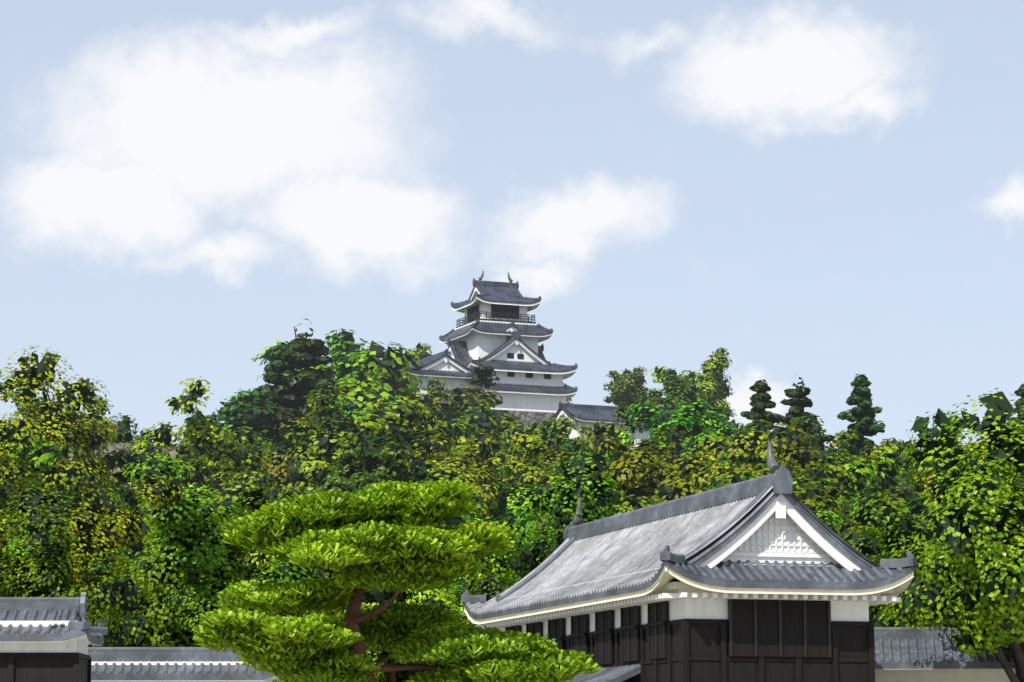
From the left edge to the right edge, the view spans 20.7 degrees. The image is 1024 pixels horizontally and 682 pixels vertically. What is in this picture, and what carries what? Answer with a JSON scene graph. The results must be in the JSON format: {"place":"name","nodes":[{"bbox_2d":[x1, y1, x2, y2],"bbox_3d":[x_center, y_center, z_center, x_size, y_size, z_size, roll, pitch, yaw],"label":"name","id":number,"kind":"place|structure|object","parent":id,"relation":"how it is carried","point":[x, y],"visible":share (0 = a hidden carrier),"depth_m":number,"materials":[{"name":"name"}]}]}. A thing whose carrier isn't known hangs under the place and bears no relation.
{"place":"outdoors","nodes":[
{"label":"outdoors","id":0,"kind":"place"},
{"bbox_2d":[0,592,107,681],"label":"building wall","id":1,"kind":"structure","parent":0,"point":[46,639],"depth_m":78.51,"materials":[{"name":"tile"}]},
{"bbox_2d":[88,647,280,681],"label":"wall","id":2,"kind":"structure","parent":0,"point":[156,664],"depth_m":89.05,"materials":[{"name":"tile"}]},
{"bbox_2d":[0,0,1023,450],"label":"sky","id":3,"kind":"structure","parent":0,"point":[826,193],"materials":[{"name":"blue"}]},
{"bbox_2d":[461,431,916,681],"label":"japanese building","id":4,"kind":"structure","parent":0,"point":[772,577],"depth_m":85.17,"materials":[{"name":"tile"}]},
{"bbox_3d":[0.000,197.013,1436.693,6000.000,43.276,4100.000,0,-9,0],"label":"terrain","id":5,"kind":"structure","parent":0,"visible":0},
{"bbox_2d":[4,529,39,559],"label":"tree","id":6,"kind":"object","parent":5,"relation":"on","point":[22,548],"visible":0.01,"depth_m":154.28,"materials":[{"name":"green plant"}]},
{"bbox_2d":[0,430,119,551],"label":"tree","id":7,"kind":"object","parent":5,"relation":"on","point":[50,455],"visible":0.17,"depth_m":194.34,"materials":[{"name":"green plant"}]},
{"bbox_2d":[1,484,134,646],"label":"maple tree","id":8,"kind":"object","parent":5,"relation":"on","point":[69,502],"visible":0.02,"depth_m":133.38,"materials":[{"name":"green plant"}]},
{"bbox_2d":[1,515,144,585],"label":"tree","id":9,"kind":"object","parent":5,"relation":"on","point":[113,551],"visible":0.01,"depth_m":178.90,"materials":[{"name":"green plant"}]},
{"bbox_2d":[0,345,146,537],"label":"tree","id":10,"kind":"object","parent":5,"relation":"on","point":[61,430],"visible":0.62,"depth_m":197.17,"materials":[{"name":"green plant"}]},
{"bbox_2d":[0,482,151,646],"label":"tree","id":11,"kind":"object","parent":5,"relation":"on","point":[43,572],"visible":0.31,"depth_m":119.24,"materials":[{"name":"green plant"}]},
{"bbox_2d":[14,396,141,501],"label":"tree","id":12,"kind":"object","parent":5,"relation":"on","point":[70,452],"visible":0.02,"depth_m":207.94,"materials":[{"name":"green plant"}]},
{"bbox_2d":[0,475,186,595],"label":"tree","id":13,"kind":"object","parent":5,"relation":"on","point":[134,527],"visible":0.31,"depth_m":126.67,"materials":[{"name":"green plant"}]},
{"bbox_2d":[79,397,113,422],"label":"tree","id":14,"kind":"object","parent":5,"relation":"on","point":[95,413],"visible":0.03,"depth_m":246.30,"materials":[{"name":"green plant"}]},
{"bbox_2d":[87,610,117,646],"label":"tree","id":15,"kind":"object","parent":5,"relation":"on","point":[103,621],"visible":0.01,"depth_m":114.48,"materials":[{"name":"green plant"}]},
{"bbox_2d":[76,413,153,479],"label":"tree","id":16,"kind":"object","parent":5,"relation":"on","point":[124,434],"visible":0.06,"depth_m":236.73,"materials":[{"name":"green plant"}]},
{"bbox_2d":[68,443,175,509],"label":"ishigaki","id":17,"kind":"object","parent":5,"relation":"on","point":[171,451],"visible":0.1,"depth_m":232.04,"materials":[{"name":"stone"}]},
{"bbox_2d":[123,535,149,558],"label":"tree","id":18,"kind":"object","parent":5,"relation":"on","point":[136,548],"visible":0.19,"depth_m":205.86,"materials":[{"name":"green plant"}]},
{"bbox_2d":[110,460,216,554],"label":"tree","id":19,"kind":"object","parent":5,"relation":"on","point":[131,497],"visible":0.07,"depth_m":210.40,"materials":[{"name":"green plant"}]},
{"bbox_2d":[136,427,217,484],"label":"tree","id":20,"kind":"object","parent":5,"relation":"on","point":[144,434],"visible":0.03,"depth_m":238.86,"materials":[{"name":"green plant"}]},
{"bbox_2d":[78,485,282,646],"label":"maple tree","id":21,"kind":"object","parent":5,"relation":"on","point":[152,623],"visible":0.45,"depth_m":134.77,"materials":[{"name":"green plant"}]},
{"bbox_2d":[124,498,243,597],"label":"tree","id":22,"kind":"object","parent":5,"relation":"on","point":[223,503],"visible":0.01,"depth_m":176.53,"materials":[{"name":"green plant"}]},
{"bbox_2d":[114,376,277,498],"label":"tree","id":23,"kind":"object","parent":5,"relation":"on","point":[202,434],"visible":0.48,"depth_m":227.32,"materials":[{"name":"green plant"}]},
{"bbox_2d":[143,483,248,554],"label":"tree","id":24,"kind":"object","parent":5,"relation":"on","point":[189,487],"depth_m":198.08,"materials":[{"name":"green plant"}]},
{"bbox_2d":[133,480,259,563],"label":"tree","id":25,"kind":"object","parent":5,"relation":"on","point":[229,492],"visible":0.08,"depth_m":195.27,"materials":[{"name":"green plant"}]},
{"bbox_2d":[176,435,267,488],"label":"tree","id":26,"kind":"object","parent":5,"relation":"on","point":[183,450],"visible":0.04,"depth_m":237.66,"materials":[{"name":"green plant"}]},
{"bbox_2d":[122,452,328,646],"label":"tree","id":27,"kind":"object","parent":5,"relation":"on","point":[185,525],"visible":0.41,"depth_m":132.45,"materials":[{"name":"green plant"}]},
{"bbox_2d":[186,389,277,448],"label":"tree","id":28,"kind":"object","parent":5,"relation":"on","point":[234,406],"visible":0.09,"depth_m":288.23,"materials":[{"name":"green plant"}]},
{"bbox_2d":[163,587,308,681],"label":"tree","id":29,"kind":"object","parent":5,"relation":"on","point":[186,596],"visible":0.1,"depth_m":127.04,"materials":[{"name":"green plant"}]},
{"bbox_2d":[205,472,273,515],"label":"tree","id":30,"kind":"object","parent":5,"relation":"on","point":[217,479],"visible":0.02,"depth_m":221.29,"materials":[{"name":"green plant"}]},
{"bbox_2d":[236,547,270,581],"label":"tree","id":31,"kind":"object","parent":5,"relation":"on","point":[252,567],"visible":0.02,"depth_m":158.70,"materials":[{"name":"green plant"}]},
{"bbox_2d":[252,341,306,453],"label":"cedar tree","id":32,"kind":"object","parent":5,"relation":"on","point":[277,366],"visible":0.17,"depth_m":290.53,"materials":[{"name":"green plant"}]},
{"bbox_2d":[260,417,315,494],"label":"tree","id":33,"kind":"object","parent":5,"relation":"on","point":[277,470],"visible":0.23,"depth_m":240.74,"materials":[{"name":"green plant"}]},
{"bbox_2d":[238,319,341,444],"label":"cedar tree","id":34,"kind":"object","parent":5,"relation":"on","point":[301,352],"visible":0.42,"depth_m":286.39,"materials":[{"name":"green plant"}]},
{"bbox_2d":[275,420,383,490],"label":"tree","id":35,"kind":"object","parent":5,"relation":"on","point":[294,472],"visible":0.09,"depth_m":232.62,"materials":[{"name":"green plant"}]},
{"bbox_2d":[251,339,422,409],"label":"tree","id":36,"kind":"object","parent":5,"relation":"on","point":[392,362],"visible":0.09,"depth_m":304.96,"materials":[{"name":"green plant"}]},
{"bbox_2d":[229,385,454,501],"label":"tree","id":37,"kind":"object","parent":5,"relation":"on","point":[324,449],"visible":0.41,"depth_m":227.81,"materials":[{"name":"green plant"}]},
{"bbox_2d":[224,511,461,681],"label":"tree","id":38,"kind":"object","parent":5,"relation":"on","point":[259,558],"visible":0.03,"depth_m":150.96,"materials":[{"name":"green plant"}]},
{"bbox_2d":[296,568,396,681],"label":"tree","id":39,"kind":"object","parent":5,"relation":"on","point":[379,676],"visible":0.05,"depth_m":135.30,"materials":[{"name":"green plant"}]},
{"bbox_2d":[309,396,410,436],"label":"tree","id":40,"kind":"object","parent":5,"relation":"on","point":[353,407],"visible":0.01,"depth_m":247.25,"materials":[{"name":"green plant"}]},
{"bbox_2d":[324,328,411,403],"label":"tree","id":41,"kind":"object","parent":5,"relation":"on","point":[344,367],"visible":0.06,"depth_m":317.48,"materials":[{"name":"green plant"}]},
{"bbox_2d":[315,436,425,492],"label":"tree","id":42,"kind":"object","parent":5,"relation":"on","point":[385,463],"visible":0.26,"depth_m":218.63,"materials":[{"name":"green plant"}]},
{"bbox_2d":[338,346,424,403],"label":"tree","id":43,"kind":"object","parent":5,"relation":"on","point":[412,359],"visible":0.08,"depth_m":314.35,"materials":[{"name":"green plant"}]},
{"bbox_2d":[335,385,443,431],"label":"tree","id":44,"kind":"object","parent":5,"relation":"on","point":[428,401],"visible":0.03,"depth_m":300.04,"materials":[{"name":"green plant"}]},
{"bbox_2d":[318,404,462,473],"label":"tree","id":45,"kind":"object","parent":5,"relation":"on","point":[449,431],"visible":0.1,"depth_m":234.91,"materials":[{"name":"green plant"}]},
{"bbox_2d":[192,479,603,681],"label":"pine","id":46,"kind":"object","parent":5,"relation":"on","point":[381,536],"visible":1,"depth_m":68.45,"materials":[{"name":"green plant"}]},
{"bbox_2d":[362,588,438,681],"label":"tree","id":47,"kind":"object","parent":5,"relation":"on","point":[379,597],"visible":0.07,"depth_m":136.00,"materials":[{"name":"green plant"}]},
{"bbox_2d":[404,342,432,360],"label":"tree","id":48,"kind":"object","parent":5,"relation":"on","point":[419,348],"visible":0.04,"depth_m":371.99,"materials":[{"name":"green plant"}]},
{"bbox_2d":[408,449,432,482],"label":"tree","id":49,"kind":"object","parent":5,"relation":"on","point":[420,467],"visible":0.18,"depth_m":210.81,"materials":[{"name":"green plant"}]},
{"bbox_2d":[423,377,452,420],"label":"tree","id":50,"kind":"object","parent":5,"relation":"on","point":[439,392],"visible":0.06,"depth_m":308.56,"materials":[{"name":"green plant"}]},
{"bbox_2d":[337,485,550,619],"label":"tree","id":51,"kind":"object","parent":5,"relation":"on","point":[531,502],"visible":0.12,"depth_m":147.81,"materials":[{"name":"green plant"}]},
{"bbox_2d":[394,384,502,437],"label":"tree","id":52,"kind":"object","parent":5,"relation":"on","point":[461,399],"visible":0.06,"depth_m":311.61,"materials":[{"name":"green plant"}]},
{"bbox_2d":[429,515,472,586],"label":"tree","id":53,"kind":"object","parent":5,"relation":"on","point":[451,522],"depth_m":178.78,"materials":[{"name":"green plant"}]},
{"bbox_2d":[404,432,505,520],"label":"tree","id":54,"kind":"object","parent":5,"relation":"on","point":[479,472],"visible":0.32,"depth_m":221.03,"materials":[{"name":"green plant"}]},
{"bbox_2d":[426,465,485,520],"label":"tree","id":55,"kind":"object","parent":5,"relation":"on","point":[449,474],"visible":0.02,"depth_m":199.61,"materials":[{"name":"green plant"}]},
{"bbox_2d":[413,407,507,449],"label":"screen tree","id":56,"kind":"object","parent":5,"relation":"on","point":[487,422],"visible":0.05,"depth_m":296.08,"materials":[{"name":"green plant"}]},
{"bbox_2d":[431,400,495,437],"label":"tree","id":57,"kind":"object","parent":5,"relation":"on","point":[483,407],"visible":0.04,"depth_m":309.18,"materials":[{"name":"green plant"}]},
{"bbox_2d":[437,449,516,500],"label":"tree","id":58,"kind":"object","parent":5,"relation":"on","point":[501,457],"visible":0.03,"depth_m":243.43,"materials":[{"name":"green plant"}]},
{"bbox_2d":[436,510,519,580],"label":"tree","id":59,"kind":"object","parent":5,"relation":"on","point":[468,516],"visible":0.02,"depth_m":184.74,"materials":[{"name":"green plant"}]},
{"bbox_2d":[461,364,502,429],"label":"pine tree","id":60,"kind":"object","parent":5,"relation":"on","point":[480,371],"visible":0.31,"depth_m":320.46,"materials":[{"name":"green plant"}]},
{"bbox_2d":[459,554,509,625],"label":"tree","id":61,"kind":"object","parent":5,"relation":"on","point":[491,588],"visible":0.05,"depth_m":141.56,"materials":[{"name":"green plant"}]},
{"bbox_2d":[438,406,555,424],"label":"stone wall","id":62,"kind":"structure","parent":5,"relation":"on","point":[530,417],"depth_m":326.49,"materials":[{"name":"stone"}]},
{"bbox_2d":[405,348,494,406],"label":"castle building","id":63,"kind":"structure","parent":62,"relation":"on","point":[450,371],"depth_m":320.94,"materials":[{"name":"paint"}]},
{"bbox_2d":[439,270,577,412],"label":"castle keep","id":64,"kind":"structure","parent":62,"relation":"on","point":[500,333],"depth_m":338.86,"materials":[{"name":"paint"}]},
{"bbox_2d":[473,413,522,453],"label":"screen tree","id":65,"kind":"object","parent":5,"relation":"on","point":[510,422],"visible":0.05,"depth_m":300.30,"materials":[{"name":"green plant"}]},
{"bbox_2d":[442,419,563,523],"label":"tree","id":66,"kind":"object","parent":5,"relation":"on","point":[461,425],"visible":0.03,"depth_m":268.77,"materials":[{"name":"green plant"}]},
{"bbox_2d":[487,461,520,522],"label":"tree","id":67,"kind":"object","parent":5,"relation":"on","point":[496,510],"visible":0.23,"depth_m":235.67,"materials":[{"name":"green plant"}]},
{"bbox_2d":[484,424,543,477],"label":"tree","id":68,"kind":"object","parent":5,"relation":"on","point":[519,429],"visible":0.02,"depth_m":261.92,"materials":[{"name":"green plant"}]},
{"bbox_2d":[502,487,537,556],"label":"tree","id":69,"kind":"object","parent":5,"relation":"on","point":[520,518],"visible":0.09,"depth_m":218.53,"materials":[{"name":"green plant"}]},
{"bbox_2d":[504,501,571,590],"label":"tree","id":70,"kind":"object","parent":5,"relation":"on","point":[560,525],"visible":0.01,"depth_m":161.55,"materials":[{"name":"green plant"}]},
{"bbox_2d":[504,433,572,476],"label":"tree","id":71,"kind":"object","parent":5,"relation":"on","point":[556,449],"visible":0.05,"depth_m":245.60,"materials":[{"name":"green plant"}]},
{"bbox_2d":[503,434,589,492],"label":"tree","id":72,"kind":"object","parent":5,"relation":"on","point":[530,472],"visible":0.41,"depth_m":224.20,"materials":[{"name":"green plant"}]},
{"bbox_2d":[542,452,574,553],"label":"tree","id":73,"kind":"object","parent":5,"relation":"on","point":[568,455],"visible":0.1,"depth_m":206.54,"materials":[{"name":"green plant"}]},
{"bbox_2d":[506,448,623,589],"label":"tree","id":74,"kind":"object","parent":5,"relation":"on","point":[596,498],"visible":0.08,"depth_m":149.01,"materials":[{"name":"green plant"}]},
{"bbox_2d":[525,471,616,554],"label":"tree","id":75,"kind":"object","parent":5,"relation":"on","point":[542,519],"visible":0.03,"depth_m":208.75,"materials":[{"name":"green plant"}]},
{"bbox_2d":[542,436,617,476],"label":"tree","id":76,"kind":"object","parent":5,"relation":"on","point":[573,445],"visible":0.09,"depth_m":238.92,"materials":[{"name":"green plant"}]},
{"bbox_2d":[522,402,646,492],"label":"tree","id":77,"kind":"object","parent":5,"relation":"on","point":[554,437],"visible":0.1,"depth_m":251.45,"materials":[{"name":"green plant"}]},
{"bbox_2d":[551,401,669,450],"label":"castle building","id":78,"kind":"structure","parent":5,"relation":"on","point":[585,415],"depth_m":317.40,"materials":[{"name":"paint"}]},
{"bbox_2d":[603,366,655,406],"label":"tree","id":79,"kind":"object","parent":5,"relation":"on","point":[631,389],"visible":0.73,"depth_m":360.33,"materials":[{"name":"green plant"}]},
{"bbox_2d":[611,495,652,515],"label":"tree","id":80,"kind":"object","parent":5,"relation":"on","point":[628,506],"visible":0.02,"depth_m":184.15,"materials":[{"name":"green plant"}]},
{"bbox_2d":[583,421,714,502],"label":"tree","id":81,"kind":"object","parent":5,"relation":"on","point":[673,467],"visible":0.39,"depth_m":219.82,"materials":[{"name":"green plant"}]},
{"bbox_2d":[628,368,704,415],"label":"tree","id":82,"kind":"object","parent":5,"relation":"on","point":[679,392],"visible":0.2,"depth_m":323.86,"materials":[{"name":"green plant"}]},
{"bbox_2d":[605,411,738,472],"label":"tree","id":83,"kind":"object","parent":5,"relation":"on","point":[711,419],"visible":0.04,"depth_m":234.97,"materials":[{"name":"green plant"}]},
{"bbox_2d":[624,399,729,470],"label":"tree","id":84,"kind":"object","parent":5,"relation":"on","point":[679,421],"visible":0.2,"depth_m":244.51,"materials":[{"name":"green plant"}]},
{"bbox_2d":[647,366,730,418],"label":"tree","id":85,"kind":"object","parent":5,"relation":"on","point":[692,376],"visible":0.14,"depth_m":330.14,"materials":[{"name":"green plant"}]},
{"bbox_2d":[661,373,741,438],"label":"tree","id":86,"kind":"object","parent":5,"relation":"on","point":[732,422],"depth_m":359.01,"materials":[{"name":"green plant"}]},
{"bbox_2d":[687,347,734,408],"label":"tree","id":87,"kind":"object","parent":5,"relation":"on","point":[715,365],"visible":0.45,"depth_m":350.30,"materials":[{"name":"green plant"}]},
{"bbox_2d":[591,423,843,528],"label":"tree","id":88,"kind":"object","parent":5,"relation":"on","point":[793,455],"visible":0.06,"depth_m":192.34,"materials":[{"name":"green plant"}]},
{"bbox_2d":[738,379,785,456],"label":"cedar tree","id":89,"kind":"object","parent":5,"relation":"on","point":[760,399],"visible":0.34,"depth_m":243.39,"materials":[{"name":"green plant"}]},
{"bbox_2d":[684,431,855,511],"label":"tree","id":90,"kind":"object","parent":5,"relation":"on","point":[722,448],"visible":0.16,"depth_m":211.40,"materials":[{"name":"green plant"}]},
{"bbox_2d":[704,471,896,626],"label":"tree","id":91,"kind":"object","parent":5,"relation":"on","point":[716,482],"visible":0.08,"depth_m":137.93,"materials":[{"name":"green plant"}]},
{"bbox_2d":[777,374,834,450],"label":"cedar tree","id":92,"kind":"object","parent":5,"relation":"on","point":[799,402],"visible":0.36,"depth_m":245.86,"materials":[{"name":"green plant"}]},
{"bbox_2d":[727,418,915,541],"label":"tree","id":93,"kind":"object","parent":5,"relation":"on","point":[890,460],"visible":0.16,"depth_m":202.07,"materials":[{"name":"green plant"}]},
{"bbox_2d":[827,374,885,457],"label":"cedar tree","id":94,"kind":"object","parent":5,"relation":"on","point":[862,414],"visible":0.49,"depth_m":239.29,"materials":[{"name":"green plant"}]},
{"bbox_2d":[804,429,914,490],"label":"tree","id":95,"kind":"object","parent":5,"relation":"on","point":[847,436],"visible":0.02,"depth_m":225.78,"materials":[{"name":"green plant"}]},
{"bbox_2d":[792,478,934,547],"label":"tree","id":96,"kind":"object","parent":5,"relation":"on","point":[833,489],"visible":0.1,"depth_m":190.95,"materials":[{"name":"green plant"}]},
{"bbox_2d":[782,413,962,538],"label":"tree","id":97,"kind":"object","parent":5,"relation":"on","point":[812,422],"visible":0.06,"depth_m":217.35,"materials":[{"name":"green plant"}]},
{"bbox_2d":[858,443,908,484],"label":"tree","id":98,"kind":"object","parent":5,"relation":"on","point":[869,452],"visible":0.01,"depth_m":224.97,"materials":[{"name":"green plant"}]},
{"bbox_2d":[899,495,947,551],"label":"tree","id":99,"kind":"object","parent":5,"relation":"on","point":[918,502],"visible":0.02,"depth_m":187.19,"materials":[{"name":"green plant"}]},
{"bbox_2d":[837,449,1023,626],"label":"tree","id":100,"kind":"object","parent":5,"relation":"on","point":[898,536],"visible":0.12,"depth_m":111.54,"materials":[{"name":"green plant"}]},
{"bbox_2d":[874,627,1023,681],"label":"wall","id":101,"kind":"structure","parent":5,"relation":"on","point":[907,654],"depth_m":91.89,"materials":[{"name":"tile"}]},
{"bbox_2d":[884,388,1023,681],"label":"tree","id":102,"kind":"object","parent":5,"relation":"on","point":[978,565],"visible":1,"depth_m":88.52,"materials":[{"name":"green plant"}]},
{"bbox_2d":[906,408,1019,479],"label":"tree","id":103,"kind":"object","parent":5,"relation":"on","point":[940,420],"visible":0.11,"depth_m":113.36,"materials":[{"name":"green plant"}]},
{"bbox_2d":[912,440,1020,511],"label":"tree","id":104,"kind":"object","parent":5,"relation":"on","point":[929,479],"visible":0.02,"depth_m":208.83,"materials":[{"name":"green plant"}]},
{"bbox_2d":[922,473,1023,530],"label":"tree","id":105,"kind":"object","parent":5,"relation":"on","point":[939,499],"visible":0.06,"depth_m":95.94,"materials":[{"name":"green plant"}]},
{"bbox_2d":[1007,383,1023,432],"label":"tree","id":106,"kind":"object","parent":5,"relation":"on","point":[1020,393],"visible":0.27,"depth_m":240.95,"materials":[{"name":"green plant"}]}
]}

